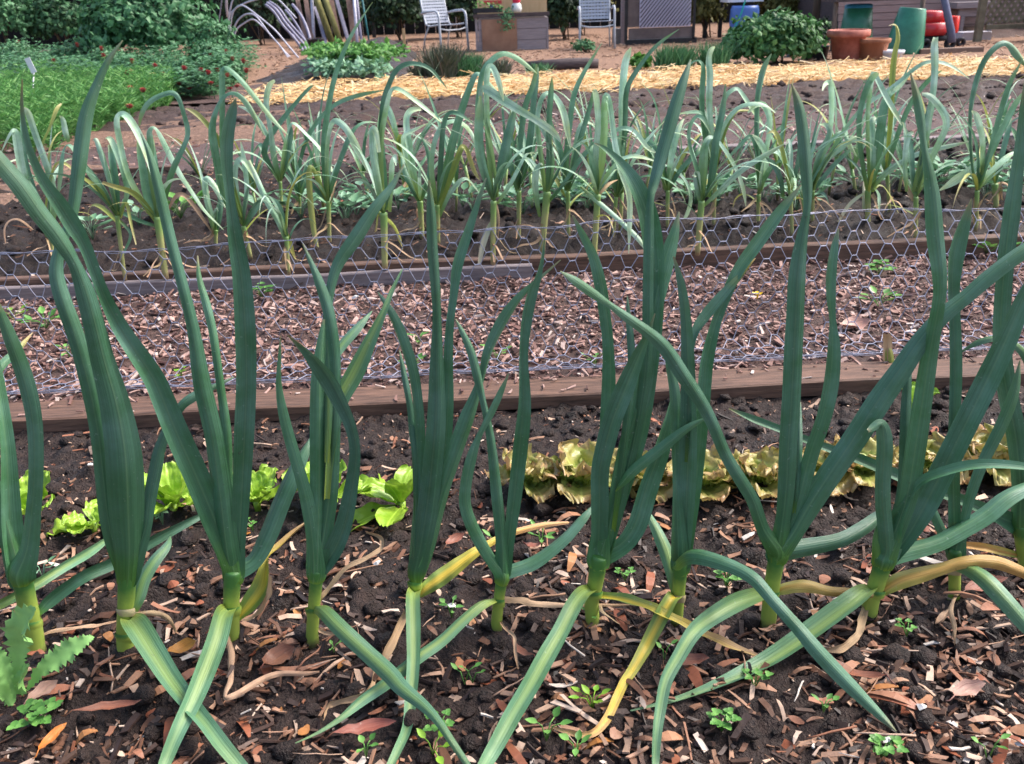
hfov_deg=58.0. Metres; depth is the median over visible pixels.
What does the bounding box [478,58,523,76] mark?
herb bush
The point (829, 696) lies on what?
seedling
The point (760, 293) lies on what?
yellow flower
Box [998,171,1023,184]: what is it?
leafy weed
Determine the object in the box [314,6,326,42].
leaning board
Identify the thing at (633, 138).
bare soil crumbs
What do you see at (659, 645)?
seedling
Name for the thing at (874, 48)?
clay pot
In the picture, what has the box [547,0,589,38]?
hedge shrub
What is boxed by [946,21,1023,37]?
soil heap
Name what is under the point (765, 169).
garlic plant
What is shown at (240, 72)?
clover clump
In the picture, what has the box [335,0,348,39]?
leaning board
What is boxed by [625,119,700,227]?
garlic plant
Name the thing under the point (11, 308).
path weed
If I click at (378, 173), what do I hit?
garlic plant
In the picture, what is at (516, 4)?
packet bag
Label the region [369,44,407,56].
leafy green
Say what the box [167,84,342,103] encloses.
bare path
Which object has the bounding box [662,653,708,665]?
dead leaf
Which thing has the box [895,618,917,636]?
seedling
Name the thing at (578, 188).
leafy weed
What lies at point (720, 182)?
leafy weed
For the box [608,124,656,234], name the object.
garlic plant
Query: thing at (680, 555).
leek plant
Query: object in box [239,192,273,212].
leafy weed
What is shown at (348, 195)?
leafy weed
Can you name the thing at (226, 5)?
bent pipe
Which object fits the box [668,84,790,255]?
garlic plant
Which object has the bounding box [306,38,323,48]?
dark bucket
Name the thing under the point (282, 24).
bent pipe
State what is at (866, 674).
dead leaf
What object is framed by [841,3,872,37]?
green bin
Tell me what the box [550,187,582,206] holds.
leafy weed
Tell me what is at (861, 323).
dead leaf
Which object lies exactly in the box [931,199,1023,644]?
leek plant
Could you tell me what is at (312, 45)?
leafy green
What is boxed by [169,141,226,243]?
garlic plant
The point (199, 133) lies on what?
mulch patch
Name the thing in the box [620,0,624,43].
grey post
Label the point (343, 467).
lettuce
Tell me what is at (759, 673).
seedling
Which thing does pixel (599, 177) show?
garlic plant
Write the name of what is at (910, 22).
pot
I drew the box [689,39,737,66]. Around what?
grassy clump
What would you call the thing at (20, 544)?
leek plant
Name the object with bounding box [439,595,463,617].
seedling
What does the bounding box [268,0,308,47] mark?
bent pipe
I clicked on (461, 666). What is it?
seedling
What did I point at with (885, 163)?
garlic plant
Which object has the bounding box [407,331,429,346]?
path weed
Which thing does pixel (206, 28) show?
shrub
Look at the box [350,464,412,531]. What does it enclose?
lettuce
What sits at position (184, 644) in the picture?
dead leaf
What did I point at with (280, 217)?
garlic plant
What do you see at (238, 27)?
bent pipe
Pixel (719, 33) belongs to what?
fence post
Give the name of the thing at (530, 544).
dead leaf
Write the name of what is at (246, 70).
crimson clover
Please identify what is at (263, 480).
lettuce
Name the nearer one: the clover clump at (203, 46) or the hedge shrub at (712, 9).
the clover clump at (203, 46)
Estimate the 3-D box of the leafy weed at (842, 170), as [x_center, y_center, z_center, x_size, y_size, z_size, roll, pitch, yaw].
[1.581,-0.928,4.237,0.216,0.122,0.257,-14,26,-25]
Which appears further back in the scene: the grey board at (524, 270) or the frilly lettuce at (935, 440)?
the grey board at (524, 270)
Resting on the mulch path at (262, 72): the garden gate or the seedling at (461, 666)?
the garden gate
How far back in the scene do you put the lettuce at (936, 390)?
2.28 m
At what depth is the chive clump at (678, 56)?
10.69 m
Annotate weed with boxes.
[5,304,28,320]
[16,306,59,327]
[56,344,71,356]
[78,213,112,239]
[120,199,146,225]
[167,190,202,218]
[174,366,185,378]
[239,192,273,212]
[252,282,274,296]
[274,192,318,218]
[285,189,317,207]
[315,192,372,218]
[317,190,352,210]
[332,191,369,214]
[339,191,375,214]
[340,181,373,200]
[393,185,422,209]
[398,353,426,363]
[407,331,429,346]
[448,178,483,206]
[452,186,490,207]
[477,178,531,206]
[479,344,510,361]
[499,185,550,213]
[499,187,542,213]
[538,178,593,201]
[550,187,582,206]
[557,171,610,197]
[562,179,592,204]
[570,38,595,51]
[570,191,605,207]
[577,184,611,205]
[581,352,601,368]
[671,177,720,203]
[682,183,706,204]
[685,173,728,189]
[689,174,726,191]
[705,183,735,205]
[712,173,739,197]
[720,172,770,193]
[741,175,786,197]
[747,182,793,201]
[773,185,800,200]
[777,186,822,211]
[786,186,824,197]
[799,178,830,200]
[819,178,841,194]
[833,164,892,190]
[857,286,901,305]
[865,162,917,186]
[865,259,896,274]
[889,169,909,180]
[908,160,958,175]
[922,172,945,194]
[934,155,975,174]
[934,163,970,189]
[949,163,1011,175]
[964,171,1008,197]
[973,241,1023,253]
[995,153,1011,165]
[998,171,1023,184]
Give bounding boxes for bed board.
[90,165,170,175]
[677,133,1015,150]
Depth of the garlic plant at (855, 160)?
4.13 m
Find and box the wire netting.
[0,208,1023,394]
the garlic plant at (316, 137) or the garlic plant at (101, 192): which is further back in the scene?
the garlic plant at (316, 137)
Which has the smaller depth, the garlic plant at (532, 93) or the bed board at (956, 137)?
the garlic plant at (532, 93)
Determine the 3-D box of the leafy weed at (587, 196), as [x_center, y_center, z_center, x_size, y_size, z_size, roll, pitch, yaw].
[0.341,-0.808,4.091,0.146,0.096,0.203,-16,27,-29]
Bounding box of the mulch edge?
[0,164,109,204]
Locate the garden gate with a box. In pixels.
[624,0,696,44]
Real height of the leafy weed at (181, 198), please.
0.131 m
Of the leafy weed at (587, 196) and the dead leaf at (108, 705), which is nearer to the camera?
the dead leaf at (108, 705)
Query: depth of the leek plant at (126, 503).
1.36 m
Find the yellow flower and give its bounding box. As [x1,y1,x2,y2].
[752,291,762,298]
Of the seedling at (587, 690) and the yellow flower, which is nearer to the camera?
the seedling at (587, 690)
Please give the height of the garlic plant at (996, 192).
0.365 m
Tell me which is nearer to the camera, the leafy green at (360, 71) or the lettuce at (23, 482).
the lettuce at (23, 482)
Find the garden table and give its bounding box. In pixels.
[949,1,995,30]
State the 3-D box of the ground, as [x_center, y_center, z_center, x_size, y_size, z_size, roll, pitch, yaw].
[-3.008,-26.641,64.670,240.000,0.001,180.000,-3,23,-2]
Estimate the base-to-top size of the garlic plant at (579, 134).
0.729 m
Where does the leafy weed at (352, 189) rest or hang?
on the garlic bed soil at (101, 241)
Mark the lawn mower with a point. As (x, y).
(941, 24)
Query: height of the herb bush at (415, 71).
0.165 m
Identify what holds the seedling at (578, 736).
on the leek bed soil at (64, 458)
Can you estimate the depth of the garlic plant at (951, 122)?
4.06 m
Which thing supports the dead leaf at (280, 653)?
on the leek bed soil at (64, 458)
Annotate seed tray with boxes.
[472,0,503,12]
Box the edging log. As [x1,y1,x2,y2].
[525,58,598,70]
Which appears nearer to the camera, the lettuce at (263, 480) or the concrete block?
the lettuce at (263, 480)
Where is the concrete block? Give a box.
[612,28,620,43]
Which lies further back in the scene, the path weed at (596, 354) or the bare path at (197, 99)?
the bare path at (197, 99)
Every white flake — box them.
[883,737,890,742]
[916,704,926,710]
[1015,740,1023,745]
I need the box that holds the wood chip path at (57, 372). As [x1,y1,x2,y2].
[0,254,1023,402]
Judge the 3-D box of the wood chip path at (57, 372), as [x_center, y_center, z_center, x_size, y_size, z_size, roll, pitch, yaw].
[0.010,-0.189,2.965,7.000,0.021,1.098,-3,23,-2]
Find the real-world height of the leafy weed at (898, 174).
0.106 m
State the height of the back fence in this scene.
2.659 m
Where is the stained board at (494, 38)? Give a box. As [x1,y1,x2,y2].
[481,18,517,50]
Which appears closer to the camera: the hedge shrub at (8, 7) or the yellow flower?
the yellow flower
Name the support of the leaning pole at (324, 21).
on the mulch path at (262, 72)
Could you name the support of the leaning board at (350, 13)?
on the mulch path at (262, 72)
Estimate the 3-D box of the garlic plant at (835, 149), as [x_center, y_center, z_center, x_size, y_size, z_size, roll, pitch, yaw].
[1.418,-0.901,3.571,0.671,0.628,0.389,-3,23,-2]
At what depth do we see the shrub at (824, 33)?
13.06 m
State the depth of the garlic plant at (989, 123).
4.16 m
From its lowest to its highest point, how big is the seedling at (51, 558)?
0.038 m
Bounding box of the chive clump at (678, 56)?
[648,41,701,70]
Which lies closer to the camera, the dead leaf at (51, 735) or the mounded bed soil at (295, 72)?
the dead leaf at (51, 735)
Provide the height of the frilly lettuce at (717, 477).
0.103 m
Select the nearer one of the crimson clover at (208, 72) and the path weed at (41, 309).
the path weed at (41, 309)
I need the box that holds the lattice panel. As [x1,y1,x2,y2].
[972,0,1023,41]
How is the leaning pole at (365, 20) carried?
on the mulch path at (262, 72)
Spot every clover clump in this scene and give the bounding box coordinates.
[0,36,45,71]
[48,36,95,63]
[85,42,126,66]
[112,50,160,71]
[166,56,210,87]
[183,38,234,59]
[208,54,246,86]
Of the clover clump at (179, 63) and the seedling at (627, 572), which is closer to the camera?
the seedling at (627, 572)
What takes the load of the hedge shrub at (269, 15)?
on the mulch path at (262, 72)
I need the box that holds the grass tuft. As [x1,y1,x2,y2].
[523,60,557,73]
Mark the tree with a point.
(816, 9)
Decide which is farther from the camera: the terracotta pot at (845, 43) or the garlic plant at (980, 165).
the terracotta pot at (845, 43)
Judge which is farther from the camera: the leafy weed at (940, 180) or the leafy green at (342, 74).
the leafy green at (342, 74)
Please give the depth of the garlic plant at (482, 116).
3.21 m
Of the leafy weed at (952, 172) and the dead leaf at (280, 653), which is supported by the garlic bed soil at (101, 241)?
the leafy weed at (952, 172)
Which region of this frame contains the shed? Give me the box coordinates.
[792,0,1023,38]
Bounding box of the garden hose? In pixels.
[734,0,745,26]
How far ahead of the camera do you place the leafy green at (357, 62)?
10.29 m
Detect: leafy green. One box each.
[299,39,329,61]
[300,42,326,57]
[301,56,321,66]
[303,59,325,76]
[313,57,335,76]
[313,59,348,77]
[314,43,337,60]
[315,41,333,52]
[323,45,358,59]
[325,59,350,77]
[330,43,351,59]
[336,38,355,46]
[341,43,367,60]
[341,55,362,77]
[350,42,377,59]
[352,55,378,77]
[353,58,387,80]
[355,44,384,58]
[359,46,391,60]
[362,39,395,50]
[365,56,393,75]
[366,43,399,62]
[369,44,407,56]
[381,41,410,56]
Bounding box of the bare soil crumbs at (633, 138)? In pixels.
[1,79,1019,169]
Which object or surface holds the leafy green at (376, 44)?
on the mounded bed soil at (295, 72)
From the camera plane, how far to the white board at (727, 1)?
15.41 m
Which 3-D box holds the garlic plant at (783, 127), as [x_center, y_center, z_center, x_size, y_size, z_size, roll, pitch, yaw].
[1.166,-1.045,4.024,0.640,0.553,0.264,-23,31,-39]
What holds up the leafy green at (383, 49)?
on the mounded bed soil at (295, 72)
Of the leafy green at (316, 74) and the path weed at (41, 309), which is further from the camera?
the leafy green at (316, 74)
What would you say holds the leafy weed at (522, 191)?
on the garlic bed soil at (101, 241)
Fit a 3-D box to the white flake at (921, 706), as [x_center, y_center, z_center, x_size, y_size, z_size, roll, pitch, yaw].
[0.593,0.469,1.336,0.013,0.009,0.019,-1,23,3]
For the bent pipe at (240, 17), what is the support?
on the mulch path at (262, 72)
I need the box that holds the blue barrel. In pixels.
[729,5,758,28]
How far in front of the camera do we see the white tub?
11.07 m
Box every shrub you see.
[0,0,43,47]
[13,0,91,50]
[66,0,237,55]
[184,15,245,52]
[206,0,295,44]
[293,0,367,37]
[359,0,437,40]
[419,0,477,37]
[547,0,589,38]
[562,0,618,34]
[690,0,727,37]
[719,5,830,62]
[721,29,732,46]
[753,0,799,16]
[816,29,829,43]
[817,16,837,40]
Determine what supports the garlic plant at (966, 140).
on the garlic bed soil at (101, 241)
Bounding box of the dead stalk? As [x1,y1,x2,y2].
[883,333,893,362]
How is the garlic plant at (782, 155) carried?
on the garlic bed soil at (101, 241)
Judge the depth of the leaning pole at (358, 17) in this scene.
17.34 m
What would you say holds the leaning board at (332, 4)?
on the mulch path at (262, 72)
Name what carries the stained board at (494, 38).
on the mulch path at (262, 72)
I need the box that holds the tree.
[811,0,820,18]
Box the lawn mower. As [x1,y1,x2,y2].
[923,0,965,47]
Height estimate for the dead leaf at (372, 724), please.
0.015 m
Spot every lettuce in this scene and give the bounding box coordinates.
[19,470,54,514]
[46,499,99,536]
[144,461,193,513]
[250,464,296,511]
[281,459,371,501]
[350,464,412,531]
[484,443,576,503]
[530,438,638,503]
[632,450,672,503]
[663,444,744,501]
[728,446,778,499]
[802,440,859,496]
[824,433,898,487]
[893,431,973,484]
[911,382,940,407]
[966,422,1010,485]
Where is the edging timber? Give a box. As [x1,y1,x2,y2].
[919,46,983,53]
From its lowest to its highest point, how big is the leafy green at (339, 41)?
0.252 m
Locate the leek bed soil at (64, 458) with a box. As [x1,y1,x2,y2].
[0,386,1023,763]
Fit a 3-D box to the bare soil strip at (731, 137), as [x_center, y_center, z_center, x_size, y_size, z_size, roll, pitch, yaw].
[0.246,-1.700,6.428,15.000,0.024,1.759,-3,23,-2]
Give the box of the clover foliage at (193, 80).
[0,37,265,96]
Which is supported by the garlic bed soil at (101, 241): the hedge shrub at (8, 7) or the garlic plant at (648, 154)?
the garlic plant at (648, 154)
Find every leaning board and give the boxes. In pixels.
[295,0,307,42]
[304,0,313,37]
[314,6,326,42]
[329,0,339,42]
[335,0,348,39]
[346,0,355,41]
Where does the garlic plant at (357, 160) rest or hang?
on the garlic bed soil at (101, 241)
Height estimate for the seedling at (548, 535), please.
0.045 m
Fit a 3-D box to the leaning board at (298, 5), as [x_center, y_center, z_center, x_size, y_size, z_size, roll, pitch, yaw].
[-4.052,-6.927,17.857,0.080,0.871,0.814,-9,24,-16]
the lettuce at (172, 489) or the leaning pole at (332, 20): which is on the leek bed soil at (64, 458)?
the lettuce at (172, 489)
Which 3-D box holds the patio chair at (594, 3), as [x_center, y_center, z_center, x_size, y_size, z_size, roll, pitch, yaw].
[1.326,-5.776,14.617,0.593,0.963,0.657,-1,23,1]
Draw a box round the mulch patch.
[0,110,309,151]
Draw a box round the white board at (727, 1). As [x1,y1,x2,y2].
[720,0,763,2]
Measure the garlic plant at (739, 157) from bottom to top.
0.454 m
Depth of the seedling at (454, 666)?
1.43 m
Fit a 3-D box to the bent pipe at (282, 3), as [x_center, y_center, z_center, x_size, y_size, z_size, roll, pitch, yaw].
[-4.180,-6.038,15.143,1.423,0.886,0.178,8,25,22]
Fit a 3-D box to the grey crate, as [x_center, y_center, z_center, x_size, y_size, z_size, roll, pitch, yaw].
[6.846,-5.129,13.760,0.439,0.174,0.300,-3,23,-2]
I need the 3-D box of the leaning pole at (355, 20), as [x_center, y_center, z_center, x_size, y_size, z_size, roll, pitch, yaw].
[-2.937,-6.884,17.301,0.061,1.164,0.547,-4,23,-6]
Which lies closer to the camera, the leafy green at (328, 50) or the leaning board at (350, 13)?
the leafy green at (328, 50)
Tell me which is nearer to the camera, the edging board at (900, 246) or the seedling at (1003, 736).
the seedling at (1003, 736)
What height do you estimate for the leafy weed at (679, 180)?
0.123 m
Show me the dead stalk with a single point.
(888, 355)
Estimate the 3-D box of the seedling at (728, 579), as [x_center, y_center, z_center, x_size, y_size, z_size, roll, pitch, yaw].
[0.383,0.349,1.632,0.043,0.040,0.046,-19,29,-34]
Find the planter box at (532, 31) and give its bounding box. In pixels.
[473,12,548,51]
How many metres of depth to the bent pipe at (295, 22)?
16.02 m
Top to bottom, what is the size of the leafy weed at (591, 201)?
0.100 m
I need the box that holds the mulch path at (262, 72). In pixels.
[1,22,1023,93]
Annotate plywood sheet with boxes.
[477,0,546,13]
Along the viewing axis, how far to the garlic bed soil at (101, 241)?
3.95 m
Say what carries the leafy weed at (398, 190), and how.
on the garlic bed soil at (101, 241)
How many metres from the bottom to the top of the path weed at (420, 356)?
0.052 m
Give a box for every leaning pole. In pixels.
[310,0,315,37]
[314,0,334,42]
[323,0,342,42]
[352,0,358,41]
[356,0,362,41]
[362,0,369,39]
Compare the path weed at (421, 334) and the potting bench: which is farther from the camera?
the potting bench
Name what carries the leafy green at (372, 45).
on the mounded bed soil at (295, 72)
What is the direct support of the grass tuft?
on the mulch path at (262, 72)
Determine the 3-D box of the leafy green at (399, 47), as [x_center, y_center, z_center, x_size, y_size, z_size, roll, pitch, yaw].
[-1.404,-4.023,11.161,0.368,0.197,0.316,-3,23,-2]
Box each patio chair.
[420,0,469,49]
[577,0,615,48]
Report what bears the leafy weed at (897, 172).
on the garlic bed soil at (101, 241)
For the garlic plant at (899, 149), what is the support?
on the garlic bed soil at (101, 241)
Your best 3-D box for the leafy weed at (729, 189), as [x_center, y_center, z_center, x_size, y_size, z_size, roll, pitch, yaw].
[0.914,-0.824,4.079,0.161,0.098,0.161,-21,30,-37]
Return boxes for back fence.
[0,0,761,48]
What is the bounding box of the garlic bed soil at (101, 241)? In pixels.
[0,136,1023,276]
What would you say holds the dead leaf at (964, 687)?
on the leek bed soil at (64, 458)
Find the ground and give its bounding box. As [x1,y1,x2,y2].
[16,11,981,126]
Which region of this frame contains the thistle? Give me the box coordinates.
[0,603,94,705]
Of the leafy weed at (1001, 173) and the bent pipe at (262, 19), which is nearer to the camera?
the leafy weed at (1001, 173)
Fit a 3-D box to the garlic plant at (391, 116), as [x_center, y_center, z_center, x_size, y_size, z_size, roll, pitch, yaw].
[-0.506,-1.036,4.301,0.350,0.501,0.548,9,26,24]
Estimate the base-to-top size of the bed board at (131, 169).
0.061 m
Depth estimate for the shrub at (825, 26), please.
14.40 m
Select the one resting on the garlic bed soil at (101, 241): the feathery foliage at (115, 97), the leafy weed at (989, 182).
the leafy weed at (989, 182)
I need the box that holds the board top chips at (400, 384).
[18,357,1020,415]
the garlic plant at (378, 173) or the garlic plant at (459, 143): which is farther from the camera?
the garlic plant at (459, 143)
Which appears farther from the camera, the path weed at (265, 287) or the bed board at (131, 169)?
the bed board at (131, 169)
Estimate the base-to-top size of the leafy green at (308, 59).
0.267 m
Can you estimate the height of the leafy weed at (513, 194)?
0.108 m
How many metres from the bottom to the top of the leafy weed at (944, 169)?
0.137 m
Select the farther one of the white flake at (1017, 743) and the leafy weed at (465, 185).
the leafy weed at (465, 185)
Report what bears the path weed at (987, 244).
on the wood chip path at (57, 372)
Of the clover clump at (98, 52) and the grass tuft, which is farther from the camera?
the clover clump at (98, 52)
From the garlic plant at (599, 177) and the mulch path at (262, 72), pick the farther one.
the mulch path at (262, 72)
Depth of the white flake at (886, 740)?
1.28 m
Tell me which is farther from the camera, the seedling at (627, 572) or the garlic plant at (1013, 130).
the garlic plant at (1013, 130)
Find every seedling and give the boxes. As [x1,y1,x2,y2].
[6,697,62,729]
[36,556,54,575]
[154,507,169,524]
[248,517,256,530]
[329,640,341,652]
[356,733,378,757]
[417,728,449,763]
[423,709,454,731]
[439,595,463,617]
[451,662,482,684]
[459,665,484,682]
[525,706,572,741]
[528,519,554,546]
[559,729,591,757]
[569,684,610,707]
[614,567,635,580]
[656,639,678,659]
[706,707,741,731]
[713,570,741,588]
[741,668,773,685]
[811,693,839,712]
[868,733,908,757]
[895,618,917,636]
[971,733,1010,756]
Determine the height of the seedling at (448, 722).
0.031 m
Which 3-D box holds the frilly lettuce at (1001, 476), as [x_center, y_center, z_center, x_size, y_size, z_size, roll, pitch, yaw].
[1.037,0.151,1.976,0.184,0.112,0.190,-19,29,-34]
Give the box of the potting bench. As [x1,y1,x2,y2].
[821,0,924,50]
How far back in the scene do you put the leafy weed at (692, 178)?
4.27 m
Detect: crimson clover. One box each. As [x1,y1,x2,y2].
[181,65,187,79]
[206,70,211,103]
[243,68,248,96]
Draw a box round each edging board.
[0,233,1023,285]
[9,355,1023,433]
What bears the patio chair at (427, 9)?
on the mulch path at (262, 72)
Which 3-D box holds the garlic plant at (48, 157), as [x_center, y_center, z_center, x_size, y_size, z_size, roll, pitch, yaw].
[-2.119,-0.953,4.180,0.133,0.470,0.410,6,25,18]
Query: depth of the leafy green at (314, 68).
10.62 m
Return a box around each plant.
[0,40,247,763]
[0,304,199,658]
[1,127,67,215]
[2,103,89,255]
[9,136,163,279]
[20,79,318,763]
[83,90,223,278]
[143,103,257,187]
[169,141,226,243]
[173,66,318,258]
[208,111,279,221]
[216,156,326,274]
[233,79,332,219]
[261,90,383,213]
[271,77,335,195]
[272,2,376,246]
[276,164,470,763]
[287,63,334,210]
[295,61,446,268]
[295,231,629,743]
[323,178,568,763]
[332,109,395,199]
[346,58,457,163]
[357,101,434,195]
[384,72,495,242]
[384,107,474,238]
[388,87,542,200]
[395,70,497,211]
[422,51,560,264]
[471,75,556,195]
[473,64,565,239]
[478,59,757,763]
[494,87,555,207]
[495,77,626,253]
[496,43,637,237]
[497,6,514,30]
[499,46,607,181]
[518,89,653,253]
[541,81,636,204]
[544,67,670,138]
[548,185,895,737]
[557,29,684,236]
[560,84,1023,763]
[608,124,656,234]
[616,82,697,188]
[616,97,665,187]
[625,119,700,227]
[629,51,653,69]
[630,73,1023,710]
[645,65,748,197]
[659,46,775,224]
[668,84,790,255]
[681,96,811,195]
[713,100,791,171]
[716,54,814,221]
[729,83,1023,566]
[745,111,888,236]
[759,71,844,200]
[761,102,856,213]
[794,60,968,221]
[803,53,896,195]
[818,65,904,195]
[835,72,968,222]
[842,42,922,187]
[852,37,972,237]
[853,24,957,212]
[885,81,990,197]
[895,76,992,154]
[913,72,1023,187]
[928,79,1019,149]
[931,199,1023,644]
[940,40,1023,230]
[945,118,1023,209]
[976,80,1020,179]
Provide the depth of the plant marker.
8.19 m
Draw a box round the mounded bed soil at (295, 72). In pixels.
[253,37,419,84]
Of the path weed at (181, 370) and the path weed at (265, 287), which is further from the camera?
the path weed at (265, 287)
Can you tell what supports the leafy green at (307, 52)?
on the mounded bed soil at (295, 72)
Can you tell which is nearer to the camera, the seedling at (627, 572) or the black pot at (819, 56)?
the seedling at (627, 572)
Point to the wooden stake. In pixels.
(403, 35)
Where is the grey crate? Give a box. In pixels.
[955,31,991,40]
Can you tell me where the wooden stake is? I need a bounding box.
[402,28,405,43]
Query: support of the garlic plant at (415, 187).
on the garlic bed soil at (101, 241)
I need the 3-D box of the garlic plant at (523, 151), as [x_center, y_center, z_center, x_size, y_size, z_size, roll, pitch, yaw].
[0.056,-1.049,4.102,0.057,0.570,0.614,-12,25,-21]
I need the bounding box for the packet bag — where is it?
[511,0,521,11]
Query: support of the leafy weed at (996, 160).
on the garlic bed soil at (101, 241)
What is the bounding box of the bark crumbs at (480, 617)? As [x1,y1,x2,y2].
[0,391,1020,763]
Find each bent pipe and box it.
[225,0,228,16]
[227,0,255,26]
[228,0,296,19]
[230,5,298,57]
[233,13,287,56]
[234,19,290,56]
[265,4,302,50]
[266,1,305,48]
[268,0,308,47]
[285,9,304,37]
[291,3,310,39]
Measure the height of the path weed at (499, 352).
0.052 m
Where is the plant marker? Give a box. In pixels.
[24,57,36,96]
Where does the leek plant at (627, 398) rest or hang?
on the leek bed soil at (64, 458)
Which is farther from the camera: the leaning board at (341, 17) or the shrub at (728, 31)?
the leaning board at (341, 17)
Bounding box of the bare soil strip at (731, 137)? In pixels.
[2,103,1019,170]
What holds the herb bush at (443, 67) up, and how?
on the mulch path at (262, 72)
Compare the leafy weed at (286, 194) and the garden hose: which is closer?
the leafy weed at (286, 194)
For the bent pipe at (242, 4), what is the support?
on the mulch path at (262, 72)
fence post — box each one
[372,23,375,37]
[702,4,707,37]
[717,0,722,37]
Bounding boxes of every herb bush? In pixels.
[406,39,476,78]
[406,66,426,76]
[451,50,486,76]
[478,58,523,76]
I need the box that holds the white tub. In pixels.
[883,49,904,59]
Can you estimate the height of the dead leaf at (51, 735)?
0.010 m
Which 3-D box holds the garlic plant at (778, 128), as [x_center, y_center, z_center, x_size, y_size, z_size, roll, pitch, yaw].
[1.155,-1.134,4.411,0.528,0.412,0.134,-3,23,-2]
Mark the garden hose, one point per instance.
(740, 13)
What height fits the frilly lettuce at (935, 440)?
0.103 m
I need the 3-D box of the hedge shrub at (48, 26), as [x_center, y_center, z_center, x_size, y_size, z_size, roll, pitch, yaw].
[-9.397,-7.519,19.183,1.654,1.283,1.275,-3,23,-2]
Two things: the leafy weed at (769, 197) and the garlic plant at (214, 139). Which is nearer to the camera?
the garlic plant at (214, 139)
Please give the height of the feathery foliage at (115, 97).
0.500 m
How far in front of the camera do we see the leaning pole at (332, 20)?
17.41 m
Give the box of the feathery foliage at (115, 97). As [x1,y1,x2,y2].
[0,56,182,152]
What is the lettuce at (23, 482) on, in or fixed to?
on the leek bed soil at (64, 458)
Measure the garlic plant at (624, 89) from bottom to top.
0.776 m
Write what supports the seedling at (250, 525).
on the leek bed soil at (64, 458)
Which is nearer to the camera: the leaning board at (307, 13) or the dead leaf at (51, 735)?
the dead leaf at (51, 735)
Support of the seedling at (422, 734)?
on the leek bed soil at (64, 458)
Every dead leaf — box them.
[23,680,57,704]
[32,722,66,758]
[60,699,141,716]
[168,637,195,652]
[257,643,293,669]
[321,718,395,738]
[442,532,463,549]
[512,638,534,656]
[522,541,546,546]
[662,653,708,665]
[836,660,896,685]
[838,316,869,328]
[946,679,985,700]
[953,575,1007,596]
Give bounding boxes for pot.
[805,45,829,59]
[827,28,870,60]
[859,37,891,60]
[888,7,925,54]
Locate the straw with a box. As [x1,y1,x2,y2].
[225,52,1023,104]
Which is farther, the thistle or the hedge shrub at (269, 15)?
the hedge shrub at (269, 15)
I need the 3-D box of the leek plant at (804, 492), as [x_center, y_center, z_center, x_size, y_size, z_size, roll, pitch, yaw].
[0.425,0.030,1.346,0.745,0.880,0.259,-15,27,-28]
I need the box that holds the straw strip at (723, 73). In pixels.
[237,60,1023,103]
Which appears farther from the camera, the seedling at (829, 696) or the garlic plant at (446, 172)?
the garlic plant at (446, 172)
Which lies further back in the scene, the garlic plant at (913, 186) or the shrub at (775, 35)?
the shrub at (775, 35)
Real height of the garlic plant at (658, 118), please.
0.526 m
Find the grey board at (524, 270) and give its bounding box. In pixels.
[0,263,532,300]

